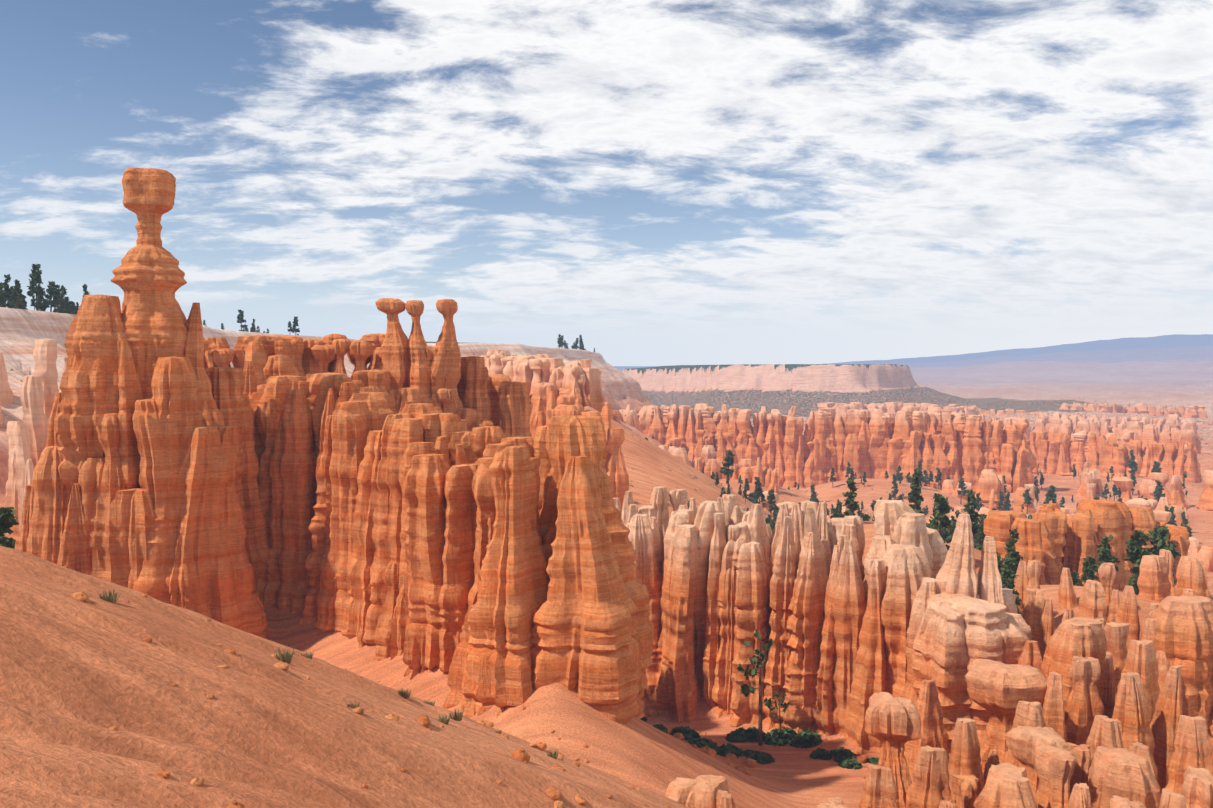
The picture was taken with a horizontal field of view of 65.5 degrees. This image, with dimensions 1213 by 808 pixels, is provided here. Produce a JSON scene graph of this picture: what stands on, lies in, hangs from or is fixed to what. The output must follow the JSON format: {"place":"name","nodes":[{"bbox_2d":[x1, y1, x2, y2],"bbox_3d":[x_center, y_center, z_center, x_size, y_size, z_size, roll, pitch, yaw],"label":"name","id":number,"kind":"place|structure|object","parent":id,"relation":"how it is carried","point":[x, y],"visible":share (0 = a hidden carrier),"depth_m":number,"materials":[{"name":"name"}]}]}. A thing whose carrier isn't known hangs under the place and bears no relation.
{"place":"outdoors","nodes":[
{"label":"outdoors","id":0,"kind":"place"},
{"bbox_2d":[0,307,1212,807],"bbox_3d":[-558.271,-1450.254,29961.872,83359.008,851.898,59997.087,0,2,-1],"label":"ground","id":1,"kind":"structure","parent":0,"point":[78,679],"depth_m":24.02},
{"bbox_2d":[2,274,11,307],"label":"pine tree","id":2,"kind":"object","parent":1,"relation":"on","point":[7,290],"visible":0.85,"depth_m":169.10,"materials":[{"name":"green plant"}]},
{"bbox_2d":[0,506,18,548],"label":"pine tree","id":3,"kind":"object","parent":1,"relation":"on","point":[7,514],"visible":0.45,"depth_m":51.26,"materials":[{"name":"green plant"}]},
{"bbox_2d":[9,279,20,308],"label":"pine tree","id":4,"kind":"object","parent":1,"relation":"on","point":[16,293],"visible":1,"depth_m":157.73,"materials":[{"name":"green plant"}]},
{"bbox_2d":[14,281,25,308],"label":"pine tree","id":5,"kind":"object","parent":1,"relation":"on","point":[21,291],"visible":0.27,"depth_m":185.98,"materials":[{"name":"green plant"}]},
{"bbox_2d":[27,264,45,310],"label":"pine tree","id":6,"kind":"object","parent":1,"relation":"on","point":[35,276],"visible":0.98,"depth_m":168.59,"materials":[{"name":"green plant"}]},
{"bbox_2d":[35,284,47,310],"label":"pine tree","id":7,"kind":"object","parent":1,"relation":"on","point":[43,307],"visible":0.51,"depth_m":180.39,"materials":[{"name":"green plant"}]},
{"bbox_2d":[43,281,56,311],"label":"pine tree","id":8,"kind":"object","parent":1,"relation":"on","point":[50,289],"visible":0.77,"depth_m":199.88,"materials":[{"name":"green plant"}]},
{"bbox_2d":[52,285,63,312],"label":"pine tree","id":9,"kind":"object","parent":1,"relation":"on","point":[56,293],"visible":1,"depth_m":174.79,"materials":[{"name":"green plant"}]},
{"bbox_2d":[56,292,65,312],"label":"pine tree","id":10,"kind":"object","parent":1,"relation":"on","point":[61,308],"visible":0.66,"depth_m":197.53,"materials":[{"name":"green plant"}]},
{"bbox_2d":[53,285,68,312],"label":"pine tree","id":11,"kind":"object","parent":1,"relation":"on","point":[63,289],"visible":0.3,"depth_m":213.74,"materials":[{"name":"green plant"}]},
{"bbox_2d":[65,299,71,313],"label":"pine tree","id":12,"kind":"object","parent":1,"relation":"on","point":[67,306],"visible":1,"depth_m":177.61,"materials":[{"name":"green plant"}]},
{"bbox_2d":[73,594,88,601],"bbox_3d":[-10.664,3.958,19.147,0.304,0.192,0.231,1,2,21],"label":"loose rock","id":13,"kind":"object","parent":1,"relation":"on","point":[83,597],"visible":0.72,"depth_m":19.10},
{"bbox_2d":[82,284,89,296],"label":"pine tree","id":14,"kind":"object","parent":1,"relation":"on","point":[85,286],"visible":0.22,"depth_m":183.75,"materials":[{"name":"green plant"}]},
{"bbox_2d":[97,589,122,602],"bbox_3d":[-10.740,4.171,20.427,0.428,0.287,0.421,-1,2,-15],"label":"grass tuft","id":15,"kind":"object","parent":1,"relation":"on","point":[111,597],"visible":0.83,"depth_m":20.36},
{"bbox_2d":[20,168,269,638],"bbox_3d":[-33.070,2.171,69.767,16.998,38.522,14.823,0,2,-1],"label":"hoodoo rock formation","id":16,"kind":"object","parent":1,"relation":"on","point":[145,474],"visible":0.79,"depth_m":65.00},
{"bbox_2d":[156,770,169,778],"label":"loose rock","id":17,"kind":"object","parent":1,"relation":"on","point":[164,774],"visible":0.97,"depth_m":13.49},
{"bbox_2d":[190,777,203,786],"bbox_3d":[-6.002,5.556,13.804,0.184,0.142,0.228,6,7,12],"label":"loose rock","id":18,"kind":"object","parent":1,"relation":"on","point":[199,782],"visible":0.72,"depth_m":13.78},
{"bbox_2d":[224,648,235,654],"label":"loose rock","id":19,"kind":"object","parent":1,"relation":"on","point":[231,651],"visible":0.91,"depth_m":20.02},
{"bbox_2d":[227,802,244,807],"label":"loose rock","id":20,"kind":"object","parent":1,"relation":"on","point":[236,805],"visible":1,"depth_m":13.51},
{"bbox_2d":[236,310,246,330],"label":"pine tree","id":21,"kind":"object","parent":1,"relation":"on","point":[240,319],"visible":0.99,"depth_m":297.48,"materials":[{"name":"green plant"}]},
{"bbox_2d":[274,662,288,670],"bbox_3d":[-7.242,5.858,20.926,0.377,0.215,0.360,-7,3,-34],"label":"loose rock","id":22,"kind":"object","parent":1,"relation":"on","point":[283,666],"visible":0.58,"depth_m":20.88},
{"bbox_2d":[273,647,293,663],"bbox_3d":[-7.713,6.024,22.547,0.489,0.371,0.455,-1,2,-18],"label":"grass tuft","id":23,"kind":"object","parent":1,"relation":"on","point":[285,655],"visible":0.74,"depth_m":22.50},
{"bbox_2d":[292,316,299,334],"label":"pine tree","id":24,"kind":"object","parent":1,"relation":"on","point":[295,324],"visible":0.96,"depth_m":300.38,"materials":[{"name":"green plant"}]},
{"bbox_2d":[352,707,363,713],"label":"loose rock","id":25,"kind":"object","parent":1,"relation":"on","point":[358,710],"visible":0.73,"depth_m":19.39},
{"bbox_2d":[385,714,398,720],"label":"loose rock","id":26,"kind":"object","parent":1,"relation":"on","point":[393,717],"visible":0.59,"depth_m":20.42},
{"bbox_2d":[398,687,410,698],"bbox_3d":[-5.942,8.514,27.816,0.440,0.304,0.424,1,2,14],"label":"grass tuft","id":27,"kind":"object","parent":1,"relation":"on","point":[404,694],"visible":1,"depth_m":27.73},
{"bbox_2d":[416,715,431,728],"bbox_3d":[-4.329,7.518,22.244,0.314,0.366,0.426,4,-17,-43],"label":"loose rock","id":28,"kind":"object","parent":1,"relation":"on","point":[424,721],"visible":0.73,"depth_m":22.11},
{"bbox_2d":[204,333,653,722],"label":"fin walls","id":29,"kind":"structure","parent":1,"relation":"on","point":[478,547],"depth_m":60.64,"materials":[{"name":"stone"}]},
{"bbox_2d":[375,298,462,411],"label":"hoodoos","id":30,"kind":"object","parent":29,"relation":"on","point":[422,374],"visible":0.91,"depth_m":94.54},
{"bbox_2d":[436,714,449,724],"bbox_3d":[-4.143,8.038,24.010,0.419,0.250,0.304,0,2,11],"label":"grass tuft","id":31,"kind":"object","parent":1,"relation":"on","point":[445,720],"visible":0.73,"depth_m":23.97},
{"bbox_2d":[449,708,463,720],"bbox_3d":[-4.370,9.058,27.416,0.377,0.340,0.442,1,2,14],"label":"grass tuft","id":32,"kind":"object","parent":1,"relation":"on","point":[456,717],"visible":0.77,"depth_m":27.37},
{"bbox_2d":[512,749,530,762],"bbox_3d":[-1.993,8.217,21.901,0.492,0.333,0.551,22,-14,-21],"label":"loose rock","id":33,"kind":"object","parent":1,"relation":"on","point":[521,755],"visible":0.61,"depth_m":21.74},
{"bbox_2d":[536,742,546,749],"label":"loose rock","id":34,"kind":"object","parent":1,"relation":"on","point":[541,746],"visible":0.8,"depth_m":28.22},
{"bbox_2d":[547,748,558,758],"bbox_3d":[-1.460,9.594,25.810,0.343,0.270,0.467,0,2,12],"label":"grass tuft","id":35,"kind":"object","parent":1,"relation":"on","point":[554,755],"visible":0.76,"depth_m":25.83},
{"bbox_2d":[545,788,562,800],"bbox_3d":[-1.155,8.422,20.305,0.410,0.291,0.358,17,-14,-7],"label":"loose rock","id":36,"kind":"object","parent":1,"relation":"on","point":[555,794],"visible":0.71,"depth_m":20.21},
{"bbox_2d":[554,800,564,807],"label":"loose rock","id":37,"kind":"object","parent":1,"relation":"on","point":[558,804],"visible":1,"depth_m":19.98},
{"bbox_2d":[575,794,585,804],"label":"loose rock","id":38,"kind":"object","parent":1,"relation":"on","point":[580,799],"visible":1,"depth_m":20.68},
{"bbox_2d":[0,338,1212,571],"bbox_3d":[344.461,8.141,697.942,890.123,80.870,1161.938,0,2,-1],"label":"hoodoos","id":39,"kind":"object","parent":1,"relation":"on","point":[976,450],"visible":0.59,"depth_m":392.06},
{"bbox_2d":[653,724,667,733],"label":"bush","id":40,"kind":"object","parent":1,"relation":"on","point":[660,727],"visible":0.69,"depth_m":70.30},
{"bbox_2d":[670,726,699,740],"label":"bush","id":41,"kind":"object","parent":1,"relation":"on","point":[688,733],"visible":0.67,"depth_m":71.56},
{"bbox_2d":[688,737,718,749],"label":"bush","id":42,"kind":"object","parent":1,"relation":"on","point":[700,743],"visible":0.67,"depth_m":68.82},
{"bbox_2d":[699,745,715,757],"bbox_3d":[6.517,22.773,61.397,1.091,0.724,1.427,1,3,24],"label":"loose rock","id":43,"kind":"object","parent":1,"relation":"on","point":[706,749],"visible":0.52,"depth_m":61.27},
{"bbox_2d":[720,449,734,487],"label":"pine tree","id":44,"kind":"object","parent":1,"relation":"on","point":[729,459],"visible":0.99,"depth_m":214.27,"materials":[{"name":"green plant"}]},
{"bbox_2d":[715,743,743,757],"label":"bush","id":45,"kind":"object","parent":1,"relation":"on","point":[721,750],"visible":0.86,"depth_m":67.76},
{"bbox_2d":[725,753,736,759],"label":"loose rock","id":46,"kind":"object","parent":1,"relation":"on","point":[731,756],"visible":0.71,"depth_m":66.83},
{"bbox_2d":[725,727,747,742],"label":"bush","id":47,"kind":"object","parent":1,"relation":"on","point":[736,734],"visible":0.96,"depth_m":72.04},
{"bbox_2d":[735,766,750,775],"bbox_3d":[8.800,23.755,60.992,1.200,0.647,0.869,7,-6,34],"label":"loose rock","id":48,"kind":"object","parent":1,"relation":"on","point":[743,769],"visible":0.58,"depth_m":60.74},
{"bbox_2d":[741,758,756,767],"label":"loose rock","id":49,"kind":"object","parent":1,"relation":"on","point":[749,763],"visible":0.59,"depth_m":65.11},
{"bbox_2d":[743,749,754,756],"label":"bush","id":50,"kind":"object","parent":1,"relation":"on","point":[747,752],"visible":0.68,"depth_m":68.18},
{"bbox_2d":[739,728,763,742],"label":"bush","id":51,"kind":"object","parent":1,"relation":"on","point":[752,738],"visible":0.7,"depth_m":72.07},
{"bbox_2d":[747,726,765,737],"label":"bush","id":52,"kind":"object","parent":1,"relation":"on","point":[756,730],"visible":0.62,"depth_m":72.84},
{"bbox_2d":[736,629,780,745],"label":"pine tree","id":53,"kind":"object","parent":1,"relation":"on","point":[746,690],"visible":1,"depth_m":70.65,"materials":[{"name":"green plant"}]},
{"bbox_2d":[753,477,764,503],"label":"pine tree","id":54,"kind":"object","parent":1,"relation":"on","point":[758,486],"visible":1,"depth_m":204.59,"materials":[{"name":"green plant"}]},
{"bbox_2d":[747,750,775,763],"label":"bush","id":55,"kind":"object","parent":1,"relation":"on","point":[764,757],"visible":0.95,"depth_m":66.90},
{"bbox_2d":[766,489,778,520],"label":"pine tree","id":56,"kind":"object","parent":1,"relation":"on","point":[770,497],"visible":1,"depth_m":199.16,"materials":[{"name":"green plant"}]},
{"bbox_2d":[769,505,777,532],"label":"pine tree","id":57,"kind":"object","parent":1,"relation":"on","point":[772,522],"visible":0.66,"depth_m":189.10,"materials":[{"name":"green plant"}]},
{"bbox_2d":[763,728,788,745],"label":"bush","id":58,"kind":"object","parent":1,"relation":"on","point":[771,736],"visible":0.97,"depth_m":71.42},
{"bbox_2d":[770,689,789,729],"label":"pine tree","id":59,"kind":"object","parent":1,"relation":"on","point":[780,705],"visible":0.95,"depth_m":73.43,"materials":[{"name":"green plant"}]},
{"bbox_2d":[772,731,793,743],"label":"bush","id":60,"kind":"object","parent":1,"relation":"on","point":[789,735],"visible":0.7,"depth_m":71.76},
{"bbox_2d":[783,728,796,735],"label":"bush","id":61,"kind":"object","parent":1,"relation":"on","point":[789,730],"visible":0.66,"depth_m":72.76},
{"bbox_2d":[788,734,811,747],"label":"bush","id":62,"kind":"object","parent":1,"relation":"on","point":[798,741],"visible":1,"depth_m":70.68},
{"bbox_2d":[796,729,821,745],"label":"bush","id":63,"kind":"object","parent":1,"relation":"on","point":[810,735],"visible":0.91,"depth_m":71.49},
{"bbox_2d":[810,484,818,505],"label":"pine tree","id":64,"kind":"object","parent":1,"relation":"on","point":[814,494],"visible":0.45,"depth_m":290.82,"materials":[{"name":"green plant"}]},
{"bbox_2d":[810,748,832,759],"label":"bush","id":65,"kind":"object","parent":1,"relation":"on","point":[822,753],"visible":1,"depth_m":67.70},
{"bbox_2d":[613,486,1031,755],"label":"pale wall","id":66,"kind":"structure","parent":1,"relation":"on","point":[909,606],"depth_m":74.19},
{"bbox_2d":[829,468,835,486],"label":"pine tree","id":67,"kind":"object","parent":1,"relation":"on","point":[832,474],"visible":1,"depth_m":335.53,"materials":[{"name":"green plant"}]},
{"bbox_2d":[830,508,838,517],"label":"pine tree","id":68,"kind":"object","parent":1,"relation":"on","point":[834,513],"visible":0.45,"depth_m":143.92,"materials":[{"name":"green plant"}]},
{"bbox_2d":[836,501,843,517],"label":"pine tree","id":69,"kind":"object","parent":1,"relation":"on","point":[839,505],"visible":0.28,"depth_m":145.86,"materials":[{"name":"green plant"}]},
{"bbox_2d":[829,747,855,756],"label":"bush","id":70,"kind":"object","parent":1,"relation":"on","point":[836,751],"visible":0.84,"depth_m":68.44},
{"bbox_2d":[833,753,851,762],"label":"bush","id":71,"kind":"object","parent":1,"relation":"on","point":[839,757],"visible":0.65,"depth_m":67.11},
{"bbox_2d":[845,461,850,477],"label":"pine tree","id":72,"kind":"object","parent":1,"relation":"on","point":[848,469],"visible":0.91,"depth_m":347.96,"materials":[{"name":"green plant"}]},
{"bbox_2d":[838,757,862,769],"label":"bush","id":73,"kind":"object","parent":1,"relation":"on","point":[848,762],"visible":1,"depth_m":65.82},
{"bbox_2d":[842,478,859,516],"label":"pine tree","id":74,"kind":"object","parent":1,"relation":"on","point":[851,504],"visible":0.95,"depth_m":120.55,"materials":[{"name":"green plant"}]},
{"bbox_2d":[852,754,867,762],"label":"loose rock","id":75,"kind":"object","parent":1,"relation":"on","point":[862,758],"visible":0.6,"depth_m":67.05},
{"bbox_2d":[866,757,878,764],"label":"bush","id":76,"kind":"object","parent":1,"relation":"on","point":[873,760],"visible":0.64,"depth_m":66.99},
{"bbox_2d":[891,474,898,498],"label":"pine tree","id":77,"kind":"object","parent":1,"relation":"on","point":[895,490],"visible":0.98,"depth_m":320.23,"materials":[{"name":"green plant"}]},
{"bbox_2d":[908,468,923,513],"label":"pine tree","id":78,"kind":"object","parent":1,"relation":"on","point":[915,497],"visible":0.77,"depth_m":127.12,"materials":[{"name":"green plant"}]},
{"bbox_2d":[916,461,922,483],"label":"pine tree","id":79,"kind":"object","parent":1,"relation":"on","point":[920,468],"visible":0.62,"depth_m":332.32,"materials":[{"name":"green plant"}]},
{"bbox_2d":[922,470,928,485],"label":"pine tree","id":80,"kind":"object","parent":1,"relation":"on","point":[925,474],"visible":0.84,"depth_m":384.06,"materials":[{"name":"green plant"}]},
{"bbox_2d":[926,470,933,486],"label":"pine tree","id":81,"kind":"object","parent":1,"relation":"on","point":[931,477],"visible":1,"depth_m":357.51,"materials":[{"name":"green plant"}]},
{"bbox_2d":[934,468,941,489],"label":"pine tree","id":82,"kind":"object","parent":1,"relation":"on","point":[938,477],"visible":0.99,"depth_m":350.15,"materials":[{"name":"green plant"}]},
{"bbox_2d":[664,499,1212,807],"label":"hoodoos","id":83,"kind":"object","parent":1,"relation":"on","point":[1088,706],"visible":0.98,"depth_m":51.74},
{"bbox_2d":[927,493,955,549],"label":"pine tree","id":84,"kind":"object","parent":1,"relation":"on","point":[941,509],"visible":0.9,"depth_m":108.59,"materials":[{"name":"green plant"}]},
{"bbox_2d":[948,515,956,535],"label":"pine tree","id":85,"kind":"object","parent":1,"relation":"on","point":[954,520],"visible":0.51,"depth_m":122.84,"materials":[{"name":"green plant"}]},
{"bbox_2d":[957,477,966,503],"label":"pine tree","id":86,"kind":"object","parent":1,"relation":"on","point":[963,491],"visible":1,"depth_m":322.82,"materials":[{"name":"green plant"}]},
{"bbox_2d":[963,489,978,534],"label":"pine tree","id":87,"kind":"object","parent":1,"relation":"on","point":[970,506],"visible":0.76,"depth_m":118.98,"materials":[{"name":"green plant"}]},
{"bbox_2d":[974,492,983,509],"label":"pine tree","id":88,"kind":"object","parent":1,"relation":"on","point":[978,499],"visible":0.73,"depth_m":284.86,"materials":[{"name":"green plant"}]},
{"bbox_2d":[977,523,985,554],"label":"pine tree","id":89,"kind":"object","parent":1,"relation":"on","point":[981,536],"visible":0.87,"depth_m":115.29,"materials":[{"name":"green plant"}]},
{"bbox_2d":[997,553,1004,574],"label":"pine tree","id":90,"kind":"object","parent":1,"relation":"on","point":[1000,563],"visible":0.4,"depth_m":95.37,"materials":[{"name":"green plant"}]},
{"bbox_2d":[998,491,1004,509],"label":"pine tree","id":91,"kind":"object","parent":1,"relation":"on","point":[1001,497],"visible":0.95,"depth_m":319.49,"materials":[{"name":"green plant"}]},
{"bbox_2d":[1004,492,1010,510],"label":"pine tree","id":92,"kind":"object","parent":1,"relation":"on","point":[1007,503],"visible":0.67,"depth_m":293.19,"materials":[{"name":"green plant"}]},
{"bbox_2d":[999,567,1021,614],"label":"pine tree","id":93,"kind":"object","parent":1,"relation":"on","point":[1008,576],"visible":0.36,"depth_m":78.16,"materials":[{"name":"green plant"}]},
{"bbox_2d":[1001,528,1022,578],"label":"pine tree","id":94,"kind":"object","parent":1,"relation":"on","point":[1012,560],"visible":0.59,"depth_m":99.43,"materials":[{"name":"green plant"}]},
{"bbox_2d":[1022,488,1032,513],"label":"pine tree","id":95,"kind":"object","parent":1,"relation":"on","point":[1027,497],"visible":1,"depth_m":314.81,"materials":[{"name":"green plant"}]},
{"bbox_2d":[1046,485,1058,504],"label":"pine tree","id":96,"kind":"object","parent":1,"relation":"on","point":[1051,494],"visible":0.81,"depth_m":279.39,"materials":[{"name":"green plant"}]},
{"bbox_2d":[1071,571,1079,585],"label":"pine tree","id":97,"kind":"object","parent":1,"relation":"on","point":[1075,578],"visible":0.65,"depth_m":103.72,"materials":[{"name":"green plant"}]},
{"bbox_2d":[1081,558,1092,580],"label":"pine tree","id":98,"kind":"object","parent":1,"relation":"on","point":[1086,567],"visible":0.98,"depth_m":94.38,"materials":[{"name":"green plant"}]},
{"bbox_2d":[1082,555,1098,582],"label":"pine tree","id":99,"kind":"object","parent":1,"relation":"on","point":[1092,563],"visible":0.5,"depth_m":99.24,"materials":[{"name":"green plant"}]},
{"bbox_2d":[1103,483,1109,500],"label":"pine tree","id":100,"kind":"object","parent":1,"relation":"on","point":[1106,491],"visible":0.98,"depth_m":353.35,"materials":[{"name":"green plant"}]},
{"bbox_2d":[1095,534,1119,570],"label":"pine tree","id":101,"kind":"object","parent":1,"relation":"on","point":[1104,552],"visible":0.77,"depth_m":93.02,"materials":[{"name":"green plant"}]},
{"bbox_2d":[1112,485,1117,500],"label":"pine tree","id":102,"kind":"object","parent":1,"relation":"on","point":[1114,488],"visible":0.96,"depth_m":351.33,"materials":[{"name":"green plant"}]},
{"bbox_2d":[1127,450,1137,476],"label":"pine tree","id":103,"kind":"object","parent":1,"relation":"on","point":[1131,463],"visible":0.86,"depth_m":426.55,"materials":[{"name":"green plant"}]},
{"bbox_2d":[1128,568,1138,594],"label":"pine tree","id":104,"kind":"object","parent":1,"relation":"on","point":[1136,589],"visible":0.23,"depth_m":102.81,"materials":[{"name":"green plant"}]},
{"bbox_2d":[1130,468,1136,494],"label":"pine tree","id":105,"kind":"object","parent":1,"relation":"on","point":[1133,476],"visible":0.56,"depth_m":369.45,"materials":[{"name":"green plant"}]},
{"bbox_2d":[1124,530,1151,588],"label":"pine tree","id":106,"kind":"object","parent":1,"relation":"on","point":[1136,551],"visible":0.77,"depth_m":95.89,"materials":[{"name":"green plant"}]},
{"bbox_2d":[1153,480,1163,500],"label":"pine tree","id":107,"kind":"object","parent":1,"relation":"on","point":[1159,488],"visible":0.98,"depth_m":327.70,"materials":[{"name":"green plant"}]},
{"bbox_2d":[1147,526,1180,566],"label":"pine tree","id":108,"kind":"object","parent":1,"relation":"on","point":[1159,536],"visible":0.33,"depth_m":100.80,"materials":[{"name":"green plant"}]},
{"bbox_2d":[1181,511,1192,536],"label":"pine tree","id":109,"kind":"object","parent":1,"relation":"on","point":[1185,522],"visible":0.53,"depth_m":241.19,"materials":[{"name":"green plant"}]},
{"bbox_2d":[0,0,1212,365],"label":"sky","id":110,"kind":"structure","parent":0,"point":[651,182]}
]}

